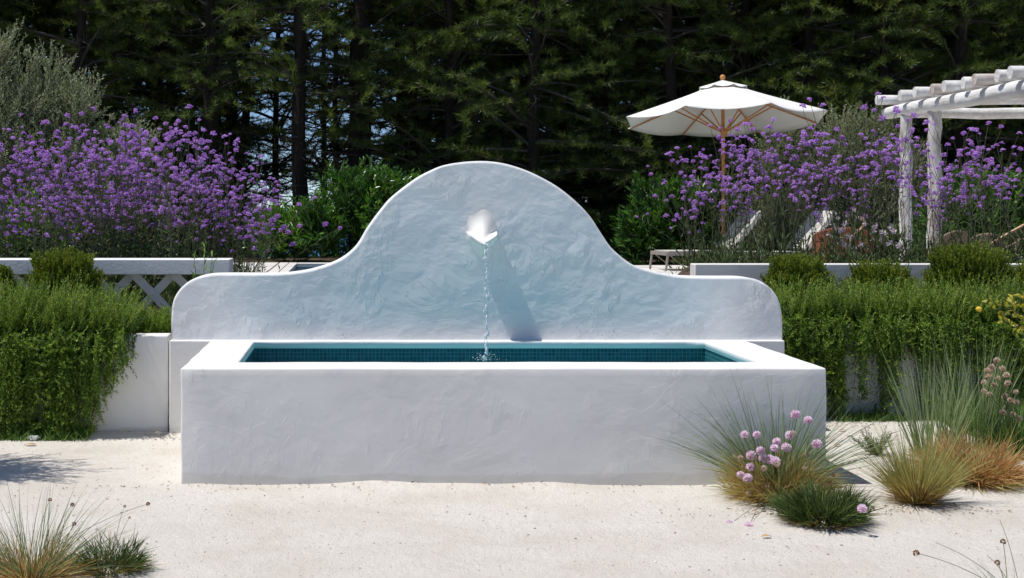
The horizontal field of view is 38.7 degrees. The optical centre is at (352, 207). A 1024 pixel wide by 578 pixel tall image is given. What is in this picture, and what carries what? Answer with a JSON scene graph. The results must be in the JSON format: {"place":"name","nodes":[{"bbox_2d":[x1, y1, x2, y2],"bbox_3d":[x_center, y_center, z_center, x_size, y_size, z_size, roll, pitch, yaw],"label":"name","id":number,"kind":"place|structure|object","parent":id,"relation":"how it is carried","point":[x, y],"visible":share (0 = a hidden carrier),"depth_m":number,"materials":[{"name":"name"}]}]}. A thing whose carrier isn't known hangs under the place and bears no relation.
{"place":"outdoors","nodes":[
{"label":"outdoors","id":0,"kind":"place"},
{"bbox_2d":[127,262,687,303],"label":"terrace paving","id":1,"kind":"structure","parent":0,"point":[274,267],"depth_m":19.35,"materials":[{"name":"stone"}]},
{"bbox_2d":[626,74,827,262],"bbox_3d":[4.971,-0.499,19.300,2.551,2.581,2.539,0,0,12],"label":"parasol","id":2,"kind":"object","parent":1,"relation":"on","point":[716,105],"visible":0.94,"depth_m":19.47,"materials":[{"name":"fabric"}]},
{"bbox_2d":[875,66,1023,260],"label":"pergola","id":3,"kind":"object","parent":1,"relation":"on","point":[935,103],"visible":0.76,"depth_m":15.11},
{"bbox_2d":[0,1,892,208],"label":"sky","id":4,"kind":"structure","parent":0,"point":[270,113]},
{"bbox_2d":[95,256,923,332],"bbox_3d":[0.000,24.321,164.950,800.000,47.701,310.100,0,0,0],"label":"garden soil","id":5,"kind":"structure","parent":0,"point":[324,259],"depth_m":22.56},
{"bbox_2d":[0,273,58,434],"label":"rosemary","id":6,"kind":"object","parent":5,"relation":"on","point":[6,301],"visible":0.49,"depth_m":9.70,"materials":[{"name":"green plant"}]},
{"bbox_2d":[0,113,68,276],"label":"verbena","id":7,"kind":"object","parent":5,"relation":"on","point":[30,160],"visible":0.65,"depth_m":12.40,"materials":[{"name":"purple plant"}]},
{"bbox_2d":[12,136,71,281],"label":"verbena","id":8,"kind":"object","parent":5,"relation":"on","point":[43,151],"visible":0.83,"depth_m":11.57,"materials":[{"name":"purple plant"}]},
{"bbox_2d":[0,180,84,277],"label":"oleander bush","id":9,"kind":"object","parent":5,"relation":"on","point":[22,249],"visible":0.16,"depth_m":13.44,"materials":[{"name":"green plant"}]},
{"bbox_2d":[18,126,77,280],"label":"verbena","id":10,"kind":"object","parent":5,"relation":"on","point":[51,199],"visible":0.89,"depth_m":11.56,"materials":[{"name":"purple plant"}]},
{"bbox_2d":[0,270,108,438],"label":"rosemary","id":11,"kind":"object","parent":5,"relation":"on","point":[31,335],"visible":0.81,"depth_m":9.62,"materials":[{"name":"green plant"}]},
{"bbox_2d":[25,245,106,298],"bbox_3d":[-2.100,0.526,10.542,0.601,0.509,0.556,0,0,0],"label":"round shrub","id":12,"kind":"object","parent":5,"relation":"on","point":[57,264],"visible":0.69,"depth_m":10.44,"materials":[{"name":"green plant"}]},
{"bbox_2d":[38,125,107,289],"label":"verbena","id":13,"kind":"object","parent":5,"relation":"on","point":[66,185],"visible":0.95,"depth_m":11.72,"materials":[{"name":"purple plant"}]},
{"bbox_2d":[0,17,167,251],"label":"olive tree","id":14,"kind":"object","parent":5,"relation":"on","point":[33,93],"visible":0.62,"depth_m":15.42,"materials":[{"name":"green plant"}]},
{"bbox_2d":[35,282,153,436],"bbox_3d":[-1.747,1.070,9.986,0.745,1.120,1.064,0,0,0],"label":"rosemary","id":15,"kind":"object","parent":5,"relation":"on","point":[112,324],"visible":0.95,"depth_m":9.63,"materials":[{"name":"green plant"}]},
{"bbox_2d":[64,107,134,280],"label":"verbena","id":16,"kind":"object","parent":5,"relation":"on","point":[83,136],"visible":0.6,"depth_m":12.46,"materials":[{"name":"purple plant"}]},
{"bbox_2d":[1,0,199,253],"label":"pine tree","id":17,"kind":"object","parent":5,"relation":"on","point":[59,13],"visible":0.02,"depth_m":27.78,"materials":[{"name":"green plant"}]},
{"bbox_2d":[9,0,204,255],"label":"pine tree","id":18,"kind":"object","parent":5,"relation":"on","point":[49,26],"visible":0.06,"depth_m":28.01,"materials":[{"name":"green plant"}]},
{"bbox_2d":[77,130,143,296],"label":"verbena","id":19,"kind":"object","parent":5,"relation":"on","point":[126,160],"visible":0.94,"depth_m":11.93,"materials":[{"name":"purple plant"}]},
{"bbox_2d":[83,114,148,305],"bbox_3d":[-1.939,0.020,11.963,0.648,1.643,0.510,0,0,-45],"label":"verbena","id":20,"kind":"object","parent":5,"relation":"on","point":[106,212],"visible":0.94,"depth_m":11.94,"materials":[{"name":"purple plant"}]},
{"bbox_2d":[0,258,232,319],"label":"lattice fence","id":21,"kind":"object","parent":5,"relation":"on","point":[135,268],"visible":0.23,"depth_m":11.00,"materials":[{"name":"white paint"}]},
{"bbox_2d":[0,0,232,254],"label":"pine tree","id":22,"kind":"object","parent":5,"relation":"on","point":[83,8],"visible":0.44,"depth_m":23.95,"materials":[{"name":"green plant"}]},
{"bbox_2d":[109,127,191,291],"bbox_3d":[-1.706,0.077,12.214,0.504,1.529,0.641,0,0,32],"label":"verbena","id":23,"kind":"object","parent":5,"relation":"on","point":[156,189],"visible":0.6,"depth_m":12.15,"materials":[{"name":"purple plant"}]},
{"bbox_2d":[129,304,171,332],"bbox_3d":[-1.437,0.802,10.313,0.481,0.248,0.726,0,0,0],"label":"rosemary","id":24,"kind":"object","parent":5,"relation":"on","point":[151,322],"visible":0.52,"depth_m":10.07,"materials":[{"name":"green plant"}]},
{"bbox_2d":[115,132,187,305],"bbox_3d":[-1.680,0.103,12.006,0.605,1.476,0.488,0,0,-12],"label":"verbena","id":25,"kind":"object","parent":5,"relation":"on","point":[160,183],"visible":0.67,"depth_m":12.01,"materials":[{"name":"purple plant"}]},
{"bbox_2d":[39,0,286,255],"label":"pine tree","id":26,"kind":"object","parent":5,"relation":"on","point":[108,87],"visible":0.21,"depth_m":26.49,"materials":[{"name":"green plant"}]},
{"bbox_2d":[45,0,289,256],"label":"pine tree","id":27,"kind":"object","parent":5,"relation":"on","point":[141,16],"visible":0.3,"depth_m":26.28,"materials":[{"name":"green plant"}]},
{"bbox_2d":[139,138,204,311],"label":"verbena","id":28,"kind":"object","parent":5,"relation":"on","point":[170,211],"visible":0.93,"depth_m":11.49,"materials":[{"name":"purple plant"}]},
{"bbox_2d":[139,104,212,310],"bbox_3d":[-1.391,-0.006,11.556,0.633,1.694,0.567,0,0,-16],"label":"verbena","id":29,"kind":"object","parent":5,"relation":"on","point":[194,176],"visible":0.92,"depth_m":11.51,"materials":[{"name":"purple plant"}]},
{"bbox_2d":[173,125,227,278],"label":"verbena","id":30,"kind":"object","parent":5,"relation":"on","point":[205,199],"visible":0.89,"depth_m":11.92,"materials":[{"name":"purple plant"}]},
{"bbox_2d":[85,0,330,250],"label":"pine tree","id":31,"kind":"object","parent":5,"relation":"on","point":[212,66],"visible":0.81,"depth_m":24.01,"materials":[{"name":"green plant"}]},
{"bbox_2d":[190,134,252,271],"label":"verbena","id":32,"kind":"object","parent":5,"relation":"on","point":[226,202],"visible":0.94,"depth_m":11.98,"materials":[{"name":"purple plant"}]},
{"bbox_2d":[116,0,331,255],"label":"pine tree","id":33,"kind":"object","parent":5,"relation":"on","point":[232,123],"visible":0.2,"depth_m":27.65,"materials":[{"name":"green plant"}]},
{"bbox_2d":[118,0,331,253],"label":"pine tree","id":34,"kind":"object","parent":5,"relation":"on","point":[244,121],"visible":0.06,"depth_m":30.90,"materials":[{"name":"green plant"}]},
{"bbox_2d":[175,0,376,245],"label":"pine tree","id":35,"kind":"object","parent":5,"relation":"on","point":[276,115],"visible":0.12,"depth_m":29.45,"materials":[{"name":"green plant"}]},
{"bbox_2d":[242,199,321,261],"bbox_3d":[-1.023,0.340,21.921,1.182,1.036,1.108,0,0,-41],"label":"oleander bush","id":36,"kind":"object","parent":5,"relation":"on","point":[288,215],"visible":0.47,"depth_m":21.74,"materials":[{"name":"green plant"}]},
{"bbox_2d":[148,0,443,257],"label":"pine tree","id":37,"kind":"object","parent":5,"relation":"on","point":[300,96],"visible":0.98,"depth_m":23.53,"materials":[{"name":"green plant"}]},
{"bbox_2d":[240,0,395,251],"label":"pine tree","id":38,"kind":"object","parent":5,"relation":"on","point":[307,44],"visible":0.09,"depth_m":32.44,"materials":[{"name":"green plant"}]},
{"bbox_2d":[236,0,459,255],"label":"pine tree","id":39,"kind":"object","parent":5,"relation":"on","point":[320,85],"visible":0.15,"depth_m":26.89,"materials":[{"name":"green plant"}]},
{"bbox_2d":[278,155,424,257],"bbox_3d":[0.123,-0.029,21.565,2.512,1.548,1.430,0,0,-11],"label":"oleander bush","id":40,"kind":"object","parent":5,"relation":"on","point":[366,195],"visible":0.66,"depth_m":21.33,"materials":[{"name":"green plant"}]},
{"bbox_2d":[236,0,516,250],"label":"pine tree","id":41,"kind":"object","parent":5,"relation":"on","point":[359,51],"visible":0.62,"depth_m":24.49,"materials":[{"name":"green plant"}]},
{"bbox_2d":[258,0,517,249],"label":"pine tree","id":42,"kind":"object","parent":5,"relation":"on","point":[409,125],"visible":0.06,"depth_m":26.85,"materials":[{"name":"green plant"}]},
{"bbox_2d":[274,0,546,258],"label":"pine tree","id":43,"kind":"object","parent":5,"relation":"on","point":[462,65],"visible":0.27,"depth_m":25.66,"materials":[{"name":"green plant"}]},
{"bbox_2d":[283,0,625,220],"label":"pine tree","id":44,"kind":"object","parent":5,"relation":"on","point":[452,106],"visible":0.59,"depth_m":23.81,"materials":[{"name":"green plant"}]},
{"bbox_2d":[347,0,617,205],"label":"pine tree","id":45,"kind":"object","parent":5,"relation":"on","point":[458,68],"visible":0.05,"depth_m":27.64,"materials":[{"name":"green plant"}]},
{"bbox_2d":[370,0,624,254],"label":"pine tree","id":46,"kind":"object","parent":5,"relation":"on","point":[515,128],"visible":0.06,"depth_m":27.60,"materials":[{"name":"green plant"}]},
{"bbox_2d":[4,205,1012,257],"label":"undergrowth","id":47,"kind":"object","parent":5,"relation":"on","point":[333,253],"visible":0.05,"depth_m":23.93,"materials":[{"name":"green plant"}]},
{"bbox_2d":[343,0,715,239],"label":"pine tree","id":48,"kind":"object","parent":5,"relation":"on","point":[532,149],"visible":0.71,"depth_m":23.18,"materials":[{"name":"green plant"}]},
{"bbox_2d":[463,0,663,254],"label":"pine tree","id":49,"kind":"object","parent":5,"relation":"on","point":[513,50],"visible":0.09,"depth_m":27.17,"materials":[{"name":"green plant"}]},
{"bbox_2d":[443,0,727,247],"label":"pine tree","id":50,"kind":"object","parent":5,"relation":"on","point":[590,200],"visible":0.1,"depth_m":27.18,"materials":[{"name":"green plant"}]},
{"bbox_2d":[422,0,762,242],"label":"pine tree","id":51,"kind":"object","parent":5,"relation":"on","point":[603,186],"visible":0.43,"depth_m":24.20,"materials":[{"name":"green plant"}]},
{"bbox_2d":[492,0,780,255],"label":"pine tree","id":52,"kind":"object","parent":5,"relation":"on","point":[639,43],"visible":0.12,"depth_m":26.30,"materials":[{"name":"green plant"}]},
{"bbox_2d":[608,171,754,264],"bbox_3d":[4.803,0.215,20.979,2.217,1.519,1.331,0,0,0],"label":"oleander bush","id":53,"kind":"object","parent":5,"relation":"on","point":[642,238],"visible":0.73,"depth_m":20.77,"materials":[{"name":"green plant"}]},
{"bbox_2d":[646,154,718,265],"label":"verbena","id":54,"kind":"object","parent":5,"relation":"on","point":[690,250],"visible":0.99,"depth_m":11.68,"materials":[{"name":"purple plant"}]},
{"bbox_2d":[574,0,792,244],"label":"pine tree","id":55,"kind":"object","parent":5,"relation":"on","point":[690,21],"visible":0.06,"depth_m":26.79,"materials":[{"name":"green plant"}]},
{"bbox_2d":[500,0,877,257],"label":"pine tree","id":56,"kind":"object","parent":5,"relation":"on","point":[668,83],"visible":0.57,"depth_m":23.24,"materials":[{"name":"green plant"}]},
{"bbox_2d":[664,135,743,262],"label":"verbena","id":57,"kind":"object","parent":5,"relation":"on","point":[669,153],"visible":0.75,"depth_m":12.26,"materials":[{"name":"purple plant"}]},
{"bbox_2d":[695,151,763,262],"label":"verbena","id":58,"kind":"object","parent":5,"relation":"on","point":[720,203],"visible":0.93,"depth_m":11.82,"materials":[{"name":"purple plant"}]},
{"bbox_2d":[567,0,915,249],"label":"pine tree","id":59,"kind":"object","parent":5,"relation":"on","point":[726,14],"visible":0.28,"depth_m":24.16,"materials":[{"name":"green plant"}]},
{"bbox_2d":[701,117,798,262],"bbox_3d":[3.374,-0.133,12.485,0.629,1.271,0.783,0,0,-20],"label":"verbena","id":60,"kind":"object","parent":5,"relation":"on","point":[766,178],"visible":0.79,"depth_m":12.45,"materials":[{"name":"purple plant"}]},
{"bbox_2d":[720,142,789,262],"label":"verbena","id":61,"kind":"object","parent":5,"relation":"on","point":[731,155],"visible":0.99,"depth_m":11.60,"materials":[{"name":"purple plant"}]},
{"bbox_2d":[608,1,943,249],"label":"pine tree","id":62,"kind":"object","parent":5,"relation":"on","point":[800,45],"visible":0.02,"depth_m":27.02,"materials":[{"name":"green plant"}]},
{"bbox_2d":[735,122,818,260],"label":"verbena","id":63,"kind":"object","parent":5,"relation":"on","point":[764,175],"visible":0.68,"depth_m":12.17,"materials":[{"name":"purple plant"}]},
{"bbox_2d":[743,122,835,261],"bbox_3d":[3.526,-0.110,11.797,0.695,1.193,0.554,0,0,-11],"label":"verbena","id":64,"kind":"object","parent":5,"relation":"on","point":[804,172],"visible":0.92,"depth_m":11.80,"materials":[{"name":"purple plant"}]},
{"bbox_2d":[759,251,836,294],"bbox_3d":[3.356,0.542,10.849,0.556,0.432,0.519,0,0,0],"label":"round shrub","id":65,"kind":"object","parent":5,"relation":"on","point":[797,265],"visible":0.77,"depth_m":10.74,"materials":[{"name":"green plant"}]},
{"bbox_2d":[762,132,846,253],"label":"verbena","id":66,"kind":"object","parent":5,"relation":"on","point":[786,180],"visible":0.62,"depth_m":12.42,"materials":[{"name":"purple plant"}]},
{"bbox_2d":[773,155,845,262],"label":"verbena","id":67,"kind":"object","parent":5,"relation":"on","point":[813,214],"visible":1,"depth_m":11.66,"materials":[{"name":"purple plant"}]},
{"bbox_2d":[639,0,1007,241],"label":"pine tree","id":68,"kind":"object","parent":5,"relation":"on","point":[810,7],"visible":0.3,"depth_m":23.47,"materials":[{"name":"green plant"}]},
{"bbox_2d":[730,95,927,250],"bbox_3d":[6.965,-0.371,20.606,3.098,2.504,1.167,0,0,0],"label":"olive tree","id":69,"kind":"object","parent":5,"relation":"on","point":[852,143],"visible":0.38,"depth_m":20.52,"materials":[{"name":"green plant"}]},
{"bbox_2d":[664,248,1023,273],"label":"ground cover","id":70,"kind":"object","parent":5,"relation":"on","point":[859,256],"visible":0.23,"depth_m":11.76,"materials":[{"name":"green plant"}]},
{"bbox_2d":[799,92,901,262],"bbox_3d":[4.082,-0.222,11.770,0.844,1.406,0.507,0,0,44],"label":"verbena","id":71,"kind":"object","parent":5,"relation":"on","point":[835,234],"visible":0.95,"depth_m":11.79,"materials":[{"name":"purple plant"}]},
{"bbox_2d":[690,263,1023,285],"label":"planter kerb","id":72,"kind":"structure","parent":5,"relation":"on","point":[755,270],"depth_m":11.20,"materials":[{"name":"paint"}]},
{"bbox_2d":[811,273,916,420],"bbox_3d":[3.648,1.003,10.507,0.779,1.052,1.019,0,0,0],"label":"rosemary","id":73,"kind":"object","parent":5,"relation":"on","point":[866,316],"visible":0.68,"depth_m":10.19,"materials":[{"name":"green plant"}]},
{"bbox_2d":[756,0,976,253],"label":"pine tree","id":74,"kind":"object","parent":5,"relation":"on","point":[855,8],"visible":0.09,"depth_m":26.16,"materials":[{"name":"green plant"}]},
{"bbox_2d":[721,0,1023,257],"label":"pine tree","id":75,"kind":"object","parent":5,"relation":"on","point":[886,6],"visible":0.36,"depth_m":22.93,"materials":[{"name":"green plant"}]},
{"bbox_2d":[833,124,914,262],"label":"verbena","id":76,"kind":"object","parent":5,"relation":"on","point":[905,139],"visible":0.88,"depth_m":11.86,"materials":[{"name":"purple plant"}]},
{"bbox_2d":[838,258,919,292],"bbox_3d":[3.992,0.583,10.901,0.586,0.412,0.513,0,0,0],"label":"round shrub","id":77,"kind":"object","parent":5,"relation":"on","point":[883,270],"visible":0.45,"depth_m":10.80,"materials":[{"name":"green plant"}]},
{"bbox_2d":[860,104,919,260],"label":"verbena","id":78,"kind":"object","parent":5,"relation":"on","point":[900,150],"visible":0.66,"depth_m":12.22,"materials":[{"name":"purple plant"}]},
{"bbox_2d":[760,0,1023,241],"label":"pine tree","id":79,"kind":"object","parent":5,"relation":"on","point":[960,34],"visible":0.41,"depth_m":22.32,"materials":[{"name":"green plant"}]},
{"bbox_2d":[857,274,968,417],"bbox_3d":[4.019,1.002,10.506,0.722,1.060,0.994,0,0,0],"label":"rosemary","id":80,"kind":"object","parent":5,"relation":"on","point":[918,318],"visible":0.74,"depth_m":10.21,"materials":[{"name":"green plant"}]},
{"bbox_2d":[885,138,948,262],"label":"verbena","id":81,"kind":"object","parent":5,"relation":"on","point":[909,253],"visible":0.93,"depth_m":11.64,"materials":[{"name":"purple plant"}]},
{"bbox_2d":[855,0,1023,255],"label":"pine tree","id":82,"kind":"object","parent":5,"relation":"on","point":[994,35],"visible":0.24,"depth_m":23.36,"materials":[{"name":"green plant"}]},
{"bbox_2d":[903,127,994,261],"bbox_3d":[4.852,-0.084,11.915,0.556,1.139,0.709,0,0,-7],"label":"verbena","id":83,"kind":"object","parent":5,"relation":"on","point":[940,163],"visible":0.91,"depth_m":11.85,"materials":[{"name":"purple plant"}]},
{"bbox_2d":[893,161,1023,256],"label":"oleander bush","id":84,"kind":"object","parent":5,"relation":"on","point":[1018,219],"visible":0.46,"depth_m":18.77,"materials":[{"name":"green plant"}]},
{"bbox_2d":[904,270,1013,406],"bbox_3d":[4.351,0.956,10.506,0.747,0.998,1.000,0,0,0],"label":"rosemary","id":85,"kind":"object","parent":5,"relation":"on","point":[968,314],"visible":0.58,"depth_m":10.21,"materials":[{"name":"green plant"}]},
{"bbox_2d":[923,119,1003,248],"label":"verbena","id":86,"kind":"object","parent":5,"relation":"on","point":[963,172],"visible":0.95,"depth_m":11.66,"materials":[{"name":"purple plant"}]},
{"bbox_2d":[920,240,1021,297],"bbox_3d":[4.654,0.528,10.854,0.756,0.566,0.654,0,0,0],"label":"round shrub","id":87,"kind":"object","parent":5,"relation":"on","point":[967,261],"visible":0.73,"depth_m":10.71,"materials":[{"name":"green plant"}]},
{"bbox_2d":[941,13,1023,186],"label":"pine tree","id":88,"kind":"object","parent":5,"relation":"on","point":[1017,123],"visible":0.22,"depth_m":22.75,"materials":[{"name":"green plant"}]},
{"bbox_2d":[950,273,1023,408],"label":"rosemary","id":89,"kind":"object","parent":5,"relation":"on","point":[1009,336],"visible":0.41,"depth_m":10.25,"materials":[{"name":"green plant"}]},
{"bbox_2d":[951,131,1023,250],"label":"verbena","id":90,"kind":"object","parent":5,"relation":"on","point":[999,190],"visible":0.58,"depth_m":12.30,"materials":[{"name":"purple plant"}]},
{"bbox_2d":[958,139,1023,262],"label":"verbena","id":91,"kind":"object","parent":5,"relation":"on","point":[994,184],"visible":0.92,"depth_m":11.84,"materials":[{"name":"purple plant"}]},
{"bbox_2d":[0,416,1023,577],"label":"sand ground","id":92,"kind":"structure","parent":0,"point":[280,537],"depth_m":6.97,"materials":[{"name":"sand"}]},
{"bbox_2d":[0,414,99,441],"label":"green grass strip","id":93,"kind":"object","parent":92,"relation":"on","point":[44,437],"depth_m":9.54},
{"bbox_2d":[0,462,160,577],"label":"straw grass","id":94,"kind":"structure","parent":92,"relation":"on","point":[48,564],"depth_m":5.94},
{"bbox_2d":[0,333,170,430],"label":"retaining wall","id":95,"kind":"structure","parent":92,"relation":"on","point":[140,402],"depth_m":9.76,"materials":[{"name":"paint"}]},
{"bbox_2d":[60,505,161,577],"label":"dark tuft","id":96,"kind":"object","parent":92,"relation":"on","point":[130,561],"visible":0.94,"depth_m":6.08,"materials":[{"name":"green plant"}]},
{"bbox_2d":[169,161,825,484],"bbox_3d":[0.837,0.688,9.159,4.146,2.007,2.322,0,0,0],"label":"fountain","id":97,"kind":"object","parent":92,"relation":"on","point":[357,362],"visible":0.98,"depth_m":9.49,"materials":[{"name":"paint"}]},
{"bbox_2d":[2,435,1023,577],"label":"gravel grains","id":98,"kind":"object","parent":92,"relation":"on","point":[506,513],"visible":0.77,"depth_m":7.02},
{"bbox_2d":[706,410,870,526],"bbox_3d":[2.268,1.316,7.491,0.886,0.546,1.074,0,0,0],"label":"sea thrift","id":99,"kind":"object","parent":92,"relation":"on","point":[744,484],"visible":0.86,"depth_m":7.48,"materials":[{"name":"plant"}]},
{"bbox_2d":[643,371,936,493],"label":"feather grass","id":100,"kind":"object","parent":92,"relation":"on","point":[741,451],"depth_m":7.72,"materials":[{"name":"plant"}]},
{"bbox_2d":[762,466,885,530],"bbox_3d":[2.301,1.402,7.014,0.608,0.297,0.628,0,0,0],"label":"dark tuft","id":101,"kind":"object","parent":92,"relation":"on","point":[847,509],"visible":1,"depth_m":6.94,"materials":[{"name":"green plant"}]},
{"bbox_2d":[827,401,909,422],"bbox_3d":[3.609,1.428,10.168,0.625,0.152,0.350,0,0,0],"label":"green weed strip","id":102,"kind":"object","parent":92,"relation":"on","point":[850,416],"visible":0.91,"depth_m":10.11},
{"bbox_2d":[782,322,1023,415],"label":"retaining wall","id":103,"kind":"structure","parent":92,"relation":"on","point":[856,404],"depth_m":10.33,"materials":[{"name":"paint"}]},
{"bbox_2d":[761,271,860,420],"bbox_3d":[3.273,1.003,10.538,0.798,1.087,1.095,0,0,0],"label":"rosemary","id":104,"kind":"object","parent":103,"relation":"on","point":[798,309],"visible":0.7,"depth_m":10.21,"materials":[{"name":"green plant"}]},
{"bbox_2d":[877,418,1023,496],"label":"rust grass","id":105,"kind":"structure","parent":92,"relation":"on","point":[1007,473],"depth_m":7.97,"materials":[{"name":"plant"}]},
{"bbox_2d":[909,327,1023,452],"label":"tall grass","id":106,"kind":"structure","parent":92,"relation":"on","point":[989,413],"depth_m":9.04,"materials":[{"name":"plant"}]},
{"bbox_2d":[943,357,1023,456],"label":"dried thrift","id":107,"kind":"object","parent":92,"relation":"on","point":[1016,435],"visible":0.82,"depth_m":8.87,"materials":[{"name":"plant"}]},
{"bbox_2d":[836,407,1005,505],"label":"straw grass","id":108,"kind":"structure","parent":0,"point":[928,485],"depth_m":7.44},
{"bbox_2d":[880,337,1001,456],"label":"tall grass","id":109,"kind":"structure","parent":0,"point":[929,426],"depth_m":8.85,"materials":[{"name":"plant"}]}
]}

